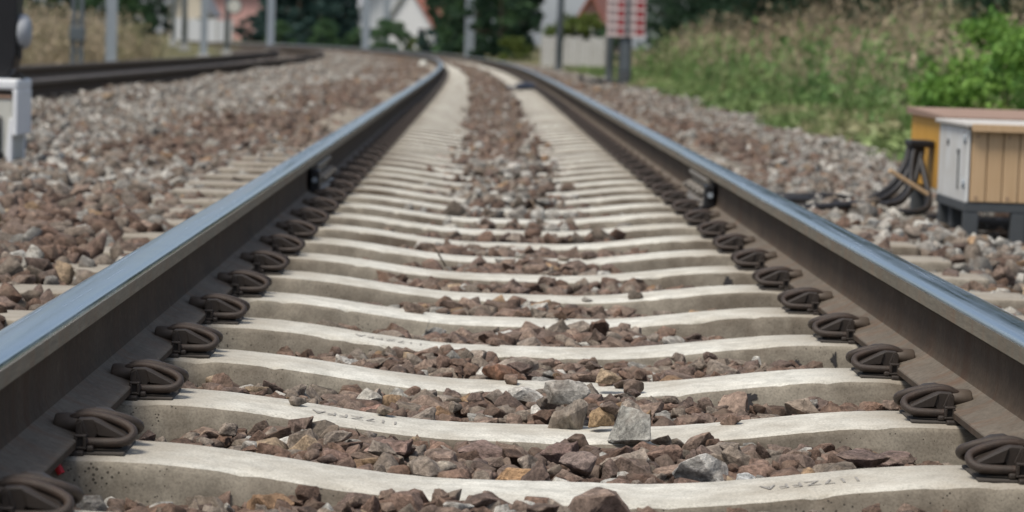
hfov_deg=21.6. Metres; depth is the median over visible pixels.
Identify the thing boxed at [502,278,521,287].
ballast stone
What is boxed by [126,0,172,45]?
leafy tree
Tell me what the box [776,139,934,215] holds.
cable bundle
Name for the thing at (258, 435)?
ballast stone
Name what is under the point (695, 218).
rail clip
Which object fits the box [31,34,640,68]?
ground
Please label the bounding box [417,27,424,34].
window
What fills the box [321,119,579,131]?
sleeper
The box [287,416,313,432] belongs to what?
ballast stone
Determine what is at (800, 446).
ballast stone
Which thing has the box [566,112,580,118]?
rail clip
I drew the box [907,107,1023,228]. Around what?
cable box
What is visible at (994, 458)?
rail clip
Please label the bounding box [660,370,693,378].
ballast stone
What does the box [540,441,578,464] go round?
ballast stone
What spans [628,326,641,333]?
ballast stone
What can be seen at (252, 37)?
shrub
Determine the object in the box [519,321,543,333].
ballast stone
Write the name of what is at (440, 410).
ballast stone
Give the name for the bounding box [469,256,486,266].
ballast stone
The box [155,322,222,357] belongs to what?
rail clip
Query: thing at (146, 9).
leafy tree
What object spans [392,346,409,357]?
ballast stone
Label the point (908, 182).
wooden stake
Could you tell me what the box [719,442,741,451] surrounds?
ballast stone
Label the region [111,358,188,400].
rail clip
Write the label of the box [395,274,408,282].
ballast stone
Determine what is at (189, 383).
ballast stone
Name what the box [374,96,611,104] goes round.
sleeper
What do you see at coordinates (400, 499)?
ballast stone
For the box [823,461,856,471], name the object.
ballast stone
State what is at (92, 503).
ballast stone
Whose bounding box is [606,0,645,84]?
signal post
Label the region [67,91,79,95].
rail clip
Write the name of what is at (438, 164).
sleeper
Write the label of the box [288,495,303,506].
ballast stone
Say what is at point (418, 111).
rail clip
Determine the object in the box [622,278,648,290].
ballast stone
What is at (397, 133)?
rail clip
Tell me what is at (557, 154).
sleeper
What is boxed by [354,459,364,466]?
ballast stone
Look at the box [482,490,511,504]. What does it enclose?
ballast stone
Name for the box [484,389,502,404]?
ballast stone
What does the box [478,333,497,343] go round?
ballast stone
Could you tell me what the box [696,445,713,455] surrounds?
ballast stone
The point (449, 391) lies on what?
ballast stone
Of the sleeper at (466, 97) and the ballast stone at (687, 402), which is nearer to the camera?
the ballast stone at (687, 402)
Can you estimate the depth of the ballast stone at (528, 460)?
4.22 m
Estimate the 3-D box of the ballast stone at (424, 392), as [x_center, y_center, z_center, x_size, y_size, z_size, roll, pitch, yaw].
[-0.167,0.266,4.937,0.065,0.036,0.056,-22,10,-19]
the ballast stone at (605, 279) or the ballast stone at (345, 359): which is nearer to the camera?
the ballast stone at (345, 359)
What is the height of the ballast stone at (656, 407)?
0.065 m
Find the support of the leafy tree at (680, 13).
on the ground at (193, 51)
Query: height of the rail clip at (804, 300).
0.058 m
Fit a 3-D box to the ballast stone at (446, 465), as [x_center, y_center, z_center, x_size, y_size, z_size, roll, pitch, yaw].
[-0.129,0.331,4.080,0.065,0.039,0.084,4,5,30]
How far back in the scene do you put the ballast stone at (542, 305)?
6.56 m
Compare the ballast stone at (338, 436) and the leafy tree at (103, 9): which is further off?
the leafy tree at (103, 9)
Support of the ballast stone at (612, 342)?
on the ballast gravel
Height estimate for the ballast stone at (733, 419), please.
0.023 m
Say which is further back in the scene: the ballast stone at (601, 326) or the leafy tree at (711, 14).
the leafy tree at (711, 14)
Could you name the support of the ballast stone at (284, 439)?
on the ballast gravel
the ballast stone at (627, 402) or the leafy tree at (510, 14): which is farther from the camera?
the leafy tree at (510, 14)
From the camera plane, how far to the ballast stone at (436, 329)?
6.14 m
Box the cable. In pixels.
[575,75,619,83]
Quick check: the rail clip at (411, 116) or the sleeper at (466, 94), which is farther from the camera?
the sleeper at (466, 94)
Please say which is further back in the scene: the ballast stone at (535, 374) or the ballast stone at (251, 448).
the ballast stone at (535, 374)
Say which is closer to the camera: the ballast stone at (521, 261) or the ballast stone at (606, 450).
the ballast stone at (606, 450)
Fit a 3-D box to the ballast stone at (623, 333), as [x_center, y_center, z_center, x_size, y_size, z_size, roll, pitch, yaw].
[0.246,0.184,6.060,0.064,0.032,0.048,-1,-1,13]
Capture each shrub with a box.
[232,14,266,42]
[262,20,296,44]
[305,18,341,46]
[341,27,373,48]
[370,18,404,49]
[381,21,415,50]
[407,38,428,51]
[415,28,442,52]
[436,30,464,52]
[498,36,532,60]
[541,12,604,39]
[596,28,618,59]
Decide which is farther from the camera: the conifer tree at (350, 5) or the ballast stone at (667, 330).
the conifer tree at (350, 5)
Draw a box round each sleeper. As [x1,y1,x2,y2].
[0,283,1023,338]
[0,310,861,370]
[23,263,1023,315]
[49,440,1023,511]
[74,510,97,511]
[103,246,989,289]
[114,217,918,255]
[115,388,977,464]
[122,232,951,272]
[131,207,884,242]
[152,197,865,230]
[163,349,912,410]
[171,188,843,217]
[188,180,663,208]
[203,174,787,199]
[218,167,645,190]
[230,161,637,183]
[241,156,762,177]
[251,151,750,170]
[262,147,739,166]
[281,143,729,161]
[289,140,720,156]
[294,133,702,148]
[316,122,660,135]
[316,124,587,138]
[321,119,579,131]
[325,130,693,144]
[327,117,664,129]
[327,127,671,140]
[330,115,659,127]
[334,113,654,124]
[338,111,649,122]
[342,110,645,120]
[347,108,641,118]
[353,106,627,116]
[370,97,613,105]
[374,95,607,102]
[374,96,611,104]
[375,94,599,101]
[377,93,545,100]
[379,92,543,99]
[382,100,619,107]
[382,101,555,109]
[383,90,541,97]
[385,99,617,106]
[388,91,542,98]
[390,89,540,96]
[395,139,710,153]
[406,87,532,93]
[406,88,536,94]
[408,86,578,91]
[409,85,533,90]
[426,107,560,114]
[427,106,559,112]
[428,104,556,111]
[440,90,537,95]
[442,88,586,92]
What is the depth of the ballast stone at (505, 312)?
6.45 m
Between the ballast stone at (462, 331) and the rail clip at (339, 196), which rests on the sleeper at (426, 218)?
the rail clip at (339, 196)
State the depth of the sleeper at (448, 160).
14.58 m
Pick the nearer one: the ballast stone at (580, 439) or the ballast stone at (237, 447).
the ballast stone at (237, 447)
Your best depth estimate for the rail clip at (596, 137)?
17.04 m
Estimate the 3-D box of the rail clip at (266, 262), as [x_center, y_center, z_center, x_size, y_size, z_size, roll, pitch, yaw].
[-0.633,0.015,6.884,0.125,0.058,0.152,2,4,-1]
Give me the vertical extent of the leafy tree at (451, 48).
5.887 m
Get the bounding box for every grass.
[19,0,168,65]
[559,64,911,162]
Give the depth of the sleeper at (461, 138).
18.17 m
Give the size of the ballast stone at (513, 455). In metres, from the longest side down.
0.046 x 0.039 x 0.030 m
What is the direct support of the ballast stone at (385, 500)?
on the ballast gravel
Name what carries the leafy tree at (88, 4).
on the ground at (193, 51)
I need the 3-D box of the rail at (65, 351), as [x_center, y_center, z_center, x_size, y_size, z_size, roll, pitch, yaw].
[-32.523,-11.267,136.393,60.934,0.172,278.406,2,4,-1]
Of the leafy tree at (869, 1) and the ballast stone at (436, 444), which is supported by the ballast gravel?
the ballast stone at (436, 444)
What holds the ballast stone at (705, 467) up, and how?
on the ballast gravel
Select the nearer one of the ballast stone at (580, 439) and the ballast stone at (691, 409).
the ballast stone at (580, 439)
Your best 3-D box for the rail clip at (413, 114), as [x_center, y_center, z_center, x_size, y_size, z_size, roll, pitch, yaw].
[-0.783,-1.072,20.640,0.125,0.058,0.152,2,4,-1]
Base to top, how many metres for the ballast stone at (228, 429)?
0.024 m
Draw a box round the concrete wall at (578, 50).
[540,35,606,65]
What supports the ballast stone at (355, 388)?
on the ballast stone at (353, 395)
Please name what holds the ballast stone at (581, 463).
on the ballast stone at (563, 472)
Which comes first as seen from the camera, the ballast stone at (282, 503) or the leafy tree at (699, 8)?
the ballast stone at (282, 503)
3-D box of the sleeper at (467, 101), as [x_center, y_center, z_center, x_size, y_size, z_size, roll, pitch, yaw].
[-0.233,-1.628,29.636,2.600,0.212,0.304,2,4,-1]
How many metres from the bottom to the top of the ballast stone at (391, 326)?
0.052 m
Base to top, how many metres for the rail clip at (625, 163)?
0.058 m
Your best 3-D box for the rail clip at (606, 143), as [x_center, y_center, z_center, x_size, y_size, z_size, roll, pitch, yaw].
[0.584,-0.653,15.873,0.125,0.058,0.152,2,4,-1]
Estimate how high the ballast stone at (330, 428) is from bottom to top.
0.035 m
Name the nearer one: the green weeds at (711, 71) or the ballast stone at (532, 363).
the ballast stone at (532, 363)
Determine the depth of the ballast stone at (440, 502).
3.71 m
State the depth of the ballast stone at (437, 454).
4.16 m
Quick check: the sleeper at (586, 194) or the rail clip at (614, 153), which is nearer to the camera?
the sleeper at (586, 194)
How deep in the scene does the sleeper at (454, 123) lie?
21.16 m
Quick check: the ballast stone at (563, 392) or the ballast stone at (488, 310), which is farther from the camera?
the ballast stone at (488, 310)
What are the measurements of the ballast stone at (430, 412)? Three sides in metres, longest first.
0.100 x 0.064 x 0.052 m
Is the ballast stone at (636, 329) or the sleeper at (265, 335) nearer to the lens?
the sleeper at (265, 335)
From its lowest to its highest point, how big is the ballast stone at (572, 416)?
0.068 m
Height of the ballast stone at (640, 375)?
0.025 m
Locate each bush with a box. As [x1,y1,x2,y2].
[901,4,1023,109]
[904,48,1000,115]
[970,100,1013,109]
[981,26,1023,109]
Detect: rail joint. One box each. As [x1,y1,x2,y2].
[309,156,335,197]
[683,169,715,222]
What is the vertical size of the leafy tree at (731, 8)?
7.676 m
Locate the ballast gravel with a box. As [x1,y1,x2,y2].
[0,50,1023,511]
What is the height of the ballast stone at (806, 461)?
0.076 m
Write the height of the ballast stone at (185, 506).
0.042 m
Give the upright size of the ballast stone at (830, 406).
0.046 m
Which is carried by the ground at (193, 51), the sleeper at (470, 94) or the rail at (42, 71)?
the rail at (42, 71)
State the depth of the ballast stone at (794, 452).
4.24 m
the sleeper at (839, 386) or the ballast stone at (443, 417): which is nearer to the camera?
the ballast stone at (443, 417)
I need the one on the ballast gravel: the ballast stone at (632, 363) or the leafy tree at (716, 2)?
the ballast stone at (632, 363)
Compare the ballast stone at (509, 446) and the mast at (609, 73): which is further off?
the mast at (609, 73)
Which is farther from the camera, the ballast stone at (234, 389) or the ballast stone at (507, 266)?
the ballast stone at (507, 266)
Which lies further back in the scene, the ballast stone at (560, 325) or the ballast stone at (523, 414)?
the ballast stone at (560, 325)
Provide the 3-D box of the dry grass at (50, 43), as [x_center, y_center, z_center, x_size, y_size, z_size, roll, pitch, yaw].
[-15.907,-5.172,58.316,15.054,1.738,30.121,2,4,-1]
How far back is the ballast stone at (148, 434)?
4.34 m
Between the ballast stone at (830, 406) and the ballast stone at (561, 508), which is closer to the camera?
the ballast stone at (561, 508)
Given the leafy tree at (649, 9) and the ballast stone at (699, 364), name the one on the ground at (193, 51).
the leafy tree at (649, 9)
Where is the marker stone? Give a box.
[419,60,427,66]
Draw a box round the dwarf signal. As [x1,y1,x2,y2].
[0,0,31,78]
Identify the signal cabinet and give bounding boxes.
[0,78,31,161]
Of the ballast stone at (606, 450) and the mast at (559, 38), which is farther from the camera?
the mast at (559, 38)
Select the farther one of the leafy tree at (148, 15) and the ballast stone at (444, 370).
the leafy tree at (148, 15)
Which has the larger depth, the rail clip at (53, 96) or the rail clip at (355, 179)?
the rail clip at (53, 96)
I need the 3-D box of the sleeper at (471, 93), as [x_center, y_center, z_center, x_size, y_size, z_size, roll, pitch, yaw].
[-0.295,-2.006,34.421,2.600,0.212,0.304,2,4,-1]
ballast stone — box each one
[76,495,107,511]
[106,506,121,511]
[124,498,139,510]
[139,429,155,440]
[145,505,188,507]
[146,503,166,511]
[183,381,196,387]
[186,495,228,511]
[188,499,199,509]
[193,426,219,438]
[212,373,233,386]
[217,435,231,447]
[218,423,237,436]
[221,387,243,392]
[224,502,234,511]
[227,445,241,450]
[235,505,252,511]
[240,445,255,451]
[245,386,271,394]
[246,493,294,509]
[247,420,268,435]
[249,430,267,440]
[255,388,267,395]
[255,504,266,510]
[256,443,293,458]
[262,380,283,392]
[267,427,291,438]
[274,499,291,509]
[276,346,293,353]
[280,436,289,448]
[284,384,306,395]
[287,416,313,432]
[287,429,318,447]
[288,435,321,451]
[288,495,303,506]
[293,451,321,460]
[295,485,320,503]
[297,506,317,511]
[302,498,325,509]
[306,386,322,403]
[307,442,321,450]
[310,384,338,396]
[321,393,349,401]
[321,425,338,438]
[321,441,362,451]
[321,448,350,464]
[322,503,333,510]
[323,430,352,444]
[327,442,344,452]
[335,354,358,363]
[335,457,356,467]
[336,398,365,410]
[339,384,362,393]
[339,390,359,398]
[339,428,365,438]
[346,495,362,507]
[350,359,366,365]
[350,445,373,459]
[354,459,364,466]
[355,428,373,443]
[356,388,381,400]
[359,404,381,411]
[360,495,379,511]
[364,438,413,456]
[368,440,396,455]
[373,464,385,471]
[374,388,382,402]
[376,270,395,279]
[376,405,393,415]
[377,330,405,337]
[379,488,394,499]
[379,499,396,511]
[383,359,403,369]
[386,323,403,330]
[389,453,400,464]
[390,490,423,511]
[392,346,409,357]
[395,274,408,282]
[395,455,404,464]
[396,401,421,410]
[402,360,414,373]
[403,301,424,313]
[403,386,420,395]
[408,395,443,407]
[409,333,426,340]
[409,457,440,476]
[410,407,436,419]
[411,389,436,400]
[413,441,428,449]
[414,359,433,369]
[415,351,437,356]
[419,505,437,511]
[422,258,442,269]
[422,320,446,335]
[423,496,456,506]
[424,448,456,460]
[429,367,457,377]
[429,441,456,452]
[431,488,448,501]
[433,468,471,478]
[435,296,452,306]
[435,406,453,415]
[435,497,463,506]
[436,355,452,368]
[436,460,466,466]
[436,461,456,470]
[438,414,463,421]
[439,300,462,308]
[440,246,448,253]
[442,348,465,354]
[443,388,461,396]
[443,501,473,509]
[446,331,466,343]
[448,401,462,412]
[451,358,468,368]
[454,366,463,374]
[455,327,475,340]
[456,450,481,459]
[456,465,473,473]
[457,440,503,458]
[460,349,473,359]
[460,404,470,415]
[463,368,475,378]
[463,493,497,507]
[467,392,483,402]
[468,305,493,315]
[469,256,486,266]
[470,249,487,256]
[471,350,486,359]
[471,506,491,511]
[472,417,498,422]
[474,413,486,419]
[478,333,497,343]
[482,363,525,379]
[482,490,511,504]
[483,404,506,417]
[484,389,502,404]
[488,456,502,469]
[494,391,527,409]
[495,308,515,316]
[495,467,530,479]
[496,441,527,454]
[497,298,520,311]
[497,464,518,475]
[498,356,538,370]
[502,262,514,270]
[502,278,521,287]
[502,448,524,467]
[503,330,521,343]
[503,410,529,422]
[507,362,532,373]
[508,386,542,403]
[512,309,528,317]
[513,259,532,264]
[517,337,541,345]
[517,454,537,468]
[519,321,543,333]
[521,302,548,310]
[521,360,534,372]
[521,458,549,480]
[524,283,540,292]
[526,503,558,511]
[527,371,543,377]
[530,308,547,317]
[531,258,547,263]
[532,409,555,424]
[534,343,552,346]
[536,396,560,409]
[537,276,555,286]
[537,330,561,337]
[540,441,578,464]
[543,379,590,404]
[547,498,571,511]
[548,319,569,332]
[548,399,587,429]
[551,469,582,480]
[553,311,567,319]
[554,359,561,366]
[555,334,580,345]
[559,451,596,477]
[560,332,575,340]
[561,262,580,270]
[563,307,581,315]
[567,433,588,448]
[567,487,629,511]
[577,374,596,382]
[579,342,590,345]
[581,477,604,481]
[582,251,597,259]
[584,361,602,371]
[586,305,607,316]
[587,383,598,393]
[587,394,603,400]
[588,328,606,342]
[588,407,614,427]
[590,319,608,335]
[595,368,621,383]
[595,446,635,478]
[597,248,614,255]
[599,401,619,414]
[599,448,647,476]
[600,448,614,453]
[601,277,620,284]
[601,458,619,478]
[602,337,631,347]
[603,360,627,369]
[606,281,620,291]
[606,470,629,483]
[607,405,650,444]
[613,390,636,400]
[614,457,651,473]
[617,398,642,411]
[618,331,632,337]
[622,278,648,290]
[626,473,665,483]
[627,361,645,367]
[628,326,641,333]
[628,366,652,375]
[630,337,644,345]
[633,441,657,450]
[634,370,646,380]
[639,402,663,417]
[644,367,660,373]
[647,444,682,463]
[647,460,659,467]
[650,435,672,444]
[652,416,662,423]
[653,357,672,367]
[657,326,675,335]
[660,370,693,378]
[662,336,685,343]
[662,396,679,403]
[669,352,685,362]
[670,408,685,418]
[672,453,727,481]
[673,415,698,424]
[678,396,693,407]
[682,432,713,451]
[685,406,701,414]
[686,333,701,340]
[687,357,706,370]
[691,413,716,423]
[696,399,713,411]
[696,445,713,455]
[703,351,717,359]
[706,359,740,373]
[706,406,717,413]
[707,442,722,453]
[716,358,729,365]
[718,391,748,413]
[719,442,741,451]
[720,413,741,424]
[721,446,750,466]
[726,507,747,511]
[728,460,776,478]
[736,473,754,479]
[749,458,769,465]
[756,413,769,417]
[756,442,770,459]
[765,454,782,464]
[767,444,791,450]
[777,454,815,467]
[784,398,819,415]
[786,449,808,455]
[792,458,805,470]
[795,444,812,449]
[804,360,822,368]
[807,449,821,459]
[808,396,828,410]
[810,399,817,406]
[813,443,834,452]
[821,401,842,411]
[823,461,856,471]
[836,448,890,467]
[859,401,882,410]
[862,503,880,511]
[878,450,916,466]
[882,400,898,410]
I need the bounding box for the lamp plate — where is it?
[226,0,241,13]
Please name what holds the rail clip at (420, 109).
on the sleeper at (534, 121)
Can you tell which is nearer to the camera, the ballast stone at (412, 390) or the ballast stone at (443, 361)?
the ballast stone at (412, 390)
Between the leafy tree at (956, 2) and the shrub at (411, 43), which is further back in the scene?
the shrub at (411, 43)
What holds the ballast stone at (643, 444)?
on the ballast gravel
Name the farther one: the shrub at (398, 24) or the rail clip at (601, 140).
the shrub at (398, 24)
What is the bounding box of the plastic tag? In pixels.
[55,464,64,474]
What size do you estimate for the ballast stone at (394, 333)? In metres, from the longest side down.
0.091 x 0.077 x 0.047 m
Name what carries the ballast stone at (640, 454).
on the ballast gravel
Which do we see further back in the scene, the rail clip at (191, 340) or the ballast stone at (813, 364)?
the ballast stone at (813, 364)
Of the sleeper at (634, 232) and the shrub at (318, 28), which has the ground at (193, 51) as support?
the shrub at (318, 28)
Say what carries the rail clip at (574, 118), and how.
on the sleeper at (454, 123)
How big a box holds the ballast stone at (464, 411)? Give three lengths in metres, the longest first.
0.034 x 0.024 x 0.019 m
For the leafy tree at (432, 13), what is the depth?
235.59 m
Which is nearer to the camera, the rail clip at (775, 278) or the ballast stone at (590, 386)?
the ballast stone at (590, 386)
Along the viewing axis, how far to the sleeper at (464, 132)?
19.37 m
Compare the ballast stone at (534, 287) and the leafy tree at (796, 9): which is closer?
the ballast stone at (534, 287)
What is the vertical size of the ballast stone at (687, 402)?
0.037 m
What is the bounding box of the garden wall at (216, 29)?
[175,17,232,41]
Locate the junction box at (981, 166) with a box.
[935,118,1023,242]
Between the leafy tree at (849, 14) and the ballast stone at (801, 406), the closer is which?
the ballast stone at (801, 406)
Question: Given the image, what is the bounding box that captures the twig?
[430,243,445,266]
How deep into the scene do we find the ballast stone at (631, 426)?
4.40 m
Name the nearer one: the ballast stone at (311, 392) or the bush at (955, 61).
the ballast stone at (311, 392)
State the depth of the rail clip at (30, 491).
3.27 m
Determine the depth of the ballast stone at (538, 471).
4.04 m
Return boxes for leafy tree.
[23,0,100,21]
[27,0,65,27]
[62,0,133,28]
[88,0,155,44]
[120,0,157,44]
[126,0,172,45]
[424,0,447,38]
[424,0,456,39]
[427,0,536,48]
[431,0,530,54]
[432,0,506,54]
[441,0,545,51]
[441,14,449,22]
[456,1,540,46]
[460,0,542,57]
[635,0,682,54]
[645,0,693,55]
[647,0,698,46]
[672,2,736,46]
[679,0,774,37]
[682,0,774,24]
[693,0,850,41]
[694,0,779,25]
[721,0,823,25]
[736,0,844,38]
[770,0,923,38]
[773,0,860,38]
[838,0,1020,37]
[854,0,914,28]
[859,0,1020,31]
[918,0,1021,35]
[941,0,1023,28]
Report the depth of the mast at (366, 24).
149.19 m
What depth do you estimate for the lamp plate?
99.08 m
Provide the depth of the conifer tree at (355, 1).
218.24 m
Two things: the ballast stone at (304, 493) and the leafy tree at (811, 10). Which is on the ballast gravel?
the ballast stone at (304, 493)
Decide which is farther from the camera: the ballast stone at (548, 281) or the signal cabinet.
the signal cabinet
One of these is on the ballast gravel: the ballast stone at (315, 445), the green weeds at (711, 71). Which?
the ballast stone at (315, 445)
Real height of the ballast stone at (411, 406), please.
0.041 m
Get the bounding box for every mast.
[69,0,85,62]
[105,0,117,60]
[169,0,176,46]
[178,0,188,50]
[197,0,209,56]
[221,0,231,54]
[263,0,274,50]
[362,0,370,47]
[383,0,389,43]
[464,0,474,56]
[555,0,564,70]
[605,36,614,79]
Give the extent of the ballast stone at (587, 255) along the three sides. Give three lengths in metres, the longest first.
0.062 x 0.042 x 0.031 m
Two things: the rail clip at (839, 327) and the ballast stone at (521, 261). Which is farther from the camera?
the ballast stone at (521, 261)
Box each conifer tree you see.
[256,0,342,44]
[263,0,303,38]
[276,0,358,26]
[285,0,359,47]
[285,1,359,46]
[309,0,361,46]
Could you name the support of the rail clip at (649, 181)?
on the sleeper at (586, 194)
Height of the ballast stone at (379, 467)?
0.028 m
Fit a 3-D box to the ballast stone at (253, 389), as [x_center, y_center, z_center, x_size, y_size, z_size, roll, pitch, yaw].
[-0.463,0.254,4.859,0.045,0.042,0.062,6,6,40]
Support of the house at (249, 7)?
on the ground at (193, 51)
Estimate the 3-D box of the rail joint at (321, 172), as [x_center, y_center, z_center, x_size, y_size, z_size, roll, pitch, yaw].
[-0.701,-0.283,10.274,0.107,0.161,0.956,2,4,-1]
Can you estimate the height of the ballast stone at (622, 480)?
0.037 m
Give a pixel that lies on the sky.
(549, 8)
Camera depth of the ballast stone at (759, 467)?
4.15 m
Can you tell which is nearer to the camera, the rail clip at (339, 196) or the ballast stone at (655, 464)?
the ballast stone at (655, 464)
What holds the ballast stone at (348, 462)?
on the ballast gravel
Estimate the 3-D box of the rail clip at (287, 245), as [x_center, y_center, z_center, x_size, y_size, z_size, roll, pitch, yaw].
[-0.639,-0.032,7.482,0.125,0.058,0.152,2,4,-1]
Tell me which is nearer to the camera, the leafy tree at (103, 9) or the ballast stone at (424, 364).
the ballast stone at (424, 364)
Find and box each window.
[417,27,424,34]
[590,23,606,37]
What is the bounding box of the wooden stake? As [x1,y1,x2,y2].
[888,169,928,195]
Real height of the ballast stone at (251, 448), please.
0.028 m
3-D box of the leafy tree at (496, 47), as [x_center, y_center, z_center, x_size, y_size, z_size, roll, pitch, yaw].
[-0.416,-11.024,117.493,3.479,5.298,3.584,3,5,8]
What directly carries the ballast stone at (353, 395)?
on the ballast gravel
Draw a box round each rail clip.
[0,470,83,511]
[33,95,47,101]
[45,94,59,99]
[53,406,143,455]
[56,93,69,98]
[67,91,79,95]
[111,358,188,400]
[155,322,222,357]
[189,293,249,324]
[217,269,271,297]
[240,250,289,274]
[260,233,305,256]
[276,219,318,240]
[290,207,329,226]
[303,197,339,214]
[314,187,347,204]
[328,179,355,194]
[332,172,362,186]
[340,165,368,179]
[347,159,373,172]
[353,154,378,166]
[359,149,383,161]
[364,145,387,155]
[369,141,391,151]
[373,137,394,147]
[377,133,398,143]
[381,130,401,139]
[385,127,404,136]
[388,124,406,132]
[391,121,409,130]
[394,119,411,127]
[397,117,413,122]
[399,114,415,122]
[402,112,417,117]
[404,111,419,115]
[406,109,421,115]
[408,107,422,111]
[410,105,424,110]
[563,110,577,116]
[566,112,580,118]
[568,114,583,120]
[570,116,585,122]
[573,118,588,125]
[576,120,592,127]
[578,123,595,130]
[581,125,599,132]
[585,128,602,135]
[588,131,606,139]
[592,134,611,142]
[596,137,616,146]
[600,140,621,149]
[605,144,626,154]
[610,148,632,158]
[615,153,638,163]
[621,158,645,168]
[627,163,653,174]
[634,169,661,181]
[642,175,670,188]
[650,182,681,196]
[660,190,689,205]
[671,199,701,214]
[683,209,719,226]
[696,220,735,238]
[712,233,754,253]
[730,248,776,270]
[752,266,802,290]
[777,287,832,315]
[808,312,869,344]
[845,343,914,380]
[893,382,972,425]
[955,433,1023,484]
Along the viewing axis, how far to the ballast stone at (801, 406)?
4.86 m
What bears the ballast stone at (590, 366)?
on the ballast gravel
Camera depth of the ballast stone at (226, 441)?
4.32 m
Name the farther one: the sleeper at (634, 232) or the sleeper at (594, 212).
the sleeper at (594, 212)
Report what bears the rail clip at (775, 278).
on the sleeper at (686, 300)
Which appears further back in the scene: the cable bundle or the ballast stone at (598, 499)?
the cable bundle
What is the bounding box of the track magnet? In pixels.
[505,82,535,88]
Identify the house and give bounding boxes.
[162,0,221,37]
[213,0,263,39]
[357,0,395,43]
[381,0,449,48]
[572,0,618,51]
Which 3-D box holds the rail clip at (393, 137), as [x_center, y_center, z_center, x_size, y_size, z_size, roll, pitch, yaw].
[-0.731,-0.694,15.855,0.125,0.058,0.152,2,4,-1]
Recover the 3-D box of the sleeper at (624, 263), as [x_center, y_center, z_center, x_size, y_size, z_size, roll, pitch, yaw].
[0.007,0.073,8.103,2.600,0.213,0.307,2,4,-1]
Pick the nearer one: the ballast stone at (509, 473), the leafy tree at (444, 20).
the ballast stone at (509, 473)
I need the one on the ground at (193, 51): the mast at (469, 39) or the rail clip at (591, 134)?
the mast at (469, 39)
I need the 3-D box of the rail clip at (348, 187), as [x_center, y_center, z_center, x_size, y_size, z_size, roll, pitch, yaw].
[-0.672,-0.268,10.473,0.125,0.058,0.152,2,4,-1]
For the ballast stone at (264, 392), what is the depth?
4.80 m
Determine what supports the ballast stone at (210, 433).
on the sleeper at (184, 411)
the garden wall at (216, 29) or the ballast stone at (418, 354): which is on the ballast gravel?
the ballast stone at (418, 354)
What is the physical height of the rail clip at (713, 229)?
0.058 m
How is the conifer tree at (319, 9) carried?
on the ground at (193, 51)
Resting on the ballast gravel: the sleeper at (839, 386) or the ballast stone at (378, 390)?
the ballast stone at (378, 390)
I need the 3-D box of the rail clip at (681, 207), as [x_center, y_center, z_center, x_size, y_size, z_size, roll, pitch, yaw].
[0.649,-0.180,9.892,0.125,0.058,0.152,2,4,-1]
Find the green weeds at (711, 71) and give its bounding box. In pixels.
[613,3,1023,134]
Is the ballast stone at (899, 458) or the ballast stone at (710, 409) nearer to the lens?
the ballast stone at (899, 458)
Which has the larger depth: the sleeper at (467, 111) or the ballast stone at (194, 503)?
the sleeper at (467, 111)
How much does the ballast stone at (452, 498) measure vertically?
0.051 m
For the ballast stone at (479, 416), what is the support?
on the ballast gravel
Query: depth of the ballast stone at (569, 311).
6.50 m
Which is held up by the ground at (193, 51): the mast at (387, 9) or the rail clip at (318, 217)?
the mast at (387, 9)
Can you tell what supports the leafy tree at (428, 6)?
on the ground at (193, 51)
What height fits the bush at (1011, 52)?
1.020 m
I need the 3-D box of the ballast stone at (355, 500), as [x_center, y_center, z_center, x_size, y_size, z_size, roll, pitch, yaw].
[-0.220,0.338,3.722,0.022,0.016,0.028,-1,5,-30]
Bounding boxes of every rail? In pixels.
[0,41,279,78]
[0,41,323,100]
[0,41,442,505]
[242,42,1023,438]
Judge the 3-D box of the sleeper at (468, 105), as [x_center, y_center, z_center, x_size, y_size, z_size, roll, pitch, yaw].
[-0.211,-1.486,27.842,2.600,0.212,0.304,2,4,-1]
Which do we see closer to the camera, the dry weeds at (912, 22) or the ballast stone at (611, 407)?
the ballast stone at (611, 407)
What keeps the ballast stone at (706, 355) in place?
on the ballast gravel
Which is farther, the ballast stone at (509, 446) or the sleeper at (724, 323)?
the sleeper at (724, 323)
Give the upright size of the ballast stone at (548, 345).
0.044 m
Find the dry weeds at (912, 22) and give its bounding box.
[633,0,1023,109]
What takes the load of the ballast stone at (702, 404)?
on the ballast gravel
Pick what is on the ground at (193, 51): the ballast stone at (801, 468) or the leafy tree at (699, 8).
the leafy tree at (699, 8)
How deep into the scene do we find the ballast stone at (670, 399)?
4.93 m
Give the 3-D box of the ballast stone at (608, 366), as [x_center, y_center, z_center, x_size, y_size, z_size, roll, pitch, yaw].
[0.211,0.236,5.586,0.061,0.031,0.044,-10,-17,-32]
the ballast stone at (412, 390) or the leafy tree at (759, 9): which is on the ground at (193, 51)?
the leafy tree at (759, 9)
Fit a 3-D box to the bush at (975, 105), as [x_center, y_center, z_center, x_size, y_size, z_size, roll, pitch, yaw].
[2.945,-0.642,16.223,0.893,0.604,0.885,2,4,-1]
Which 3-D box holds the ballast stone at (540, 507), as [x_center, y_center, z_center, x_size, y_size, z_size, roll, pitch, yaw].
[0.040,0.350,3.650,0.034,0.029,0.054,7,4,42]
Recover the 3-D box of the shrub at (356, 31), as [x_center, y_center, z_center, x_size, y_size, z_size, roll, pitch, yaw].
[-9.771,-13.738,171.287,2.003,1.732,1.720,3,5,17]

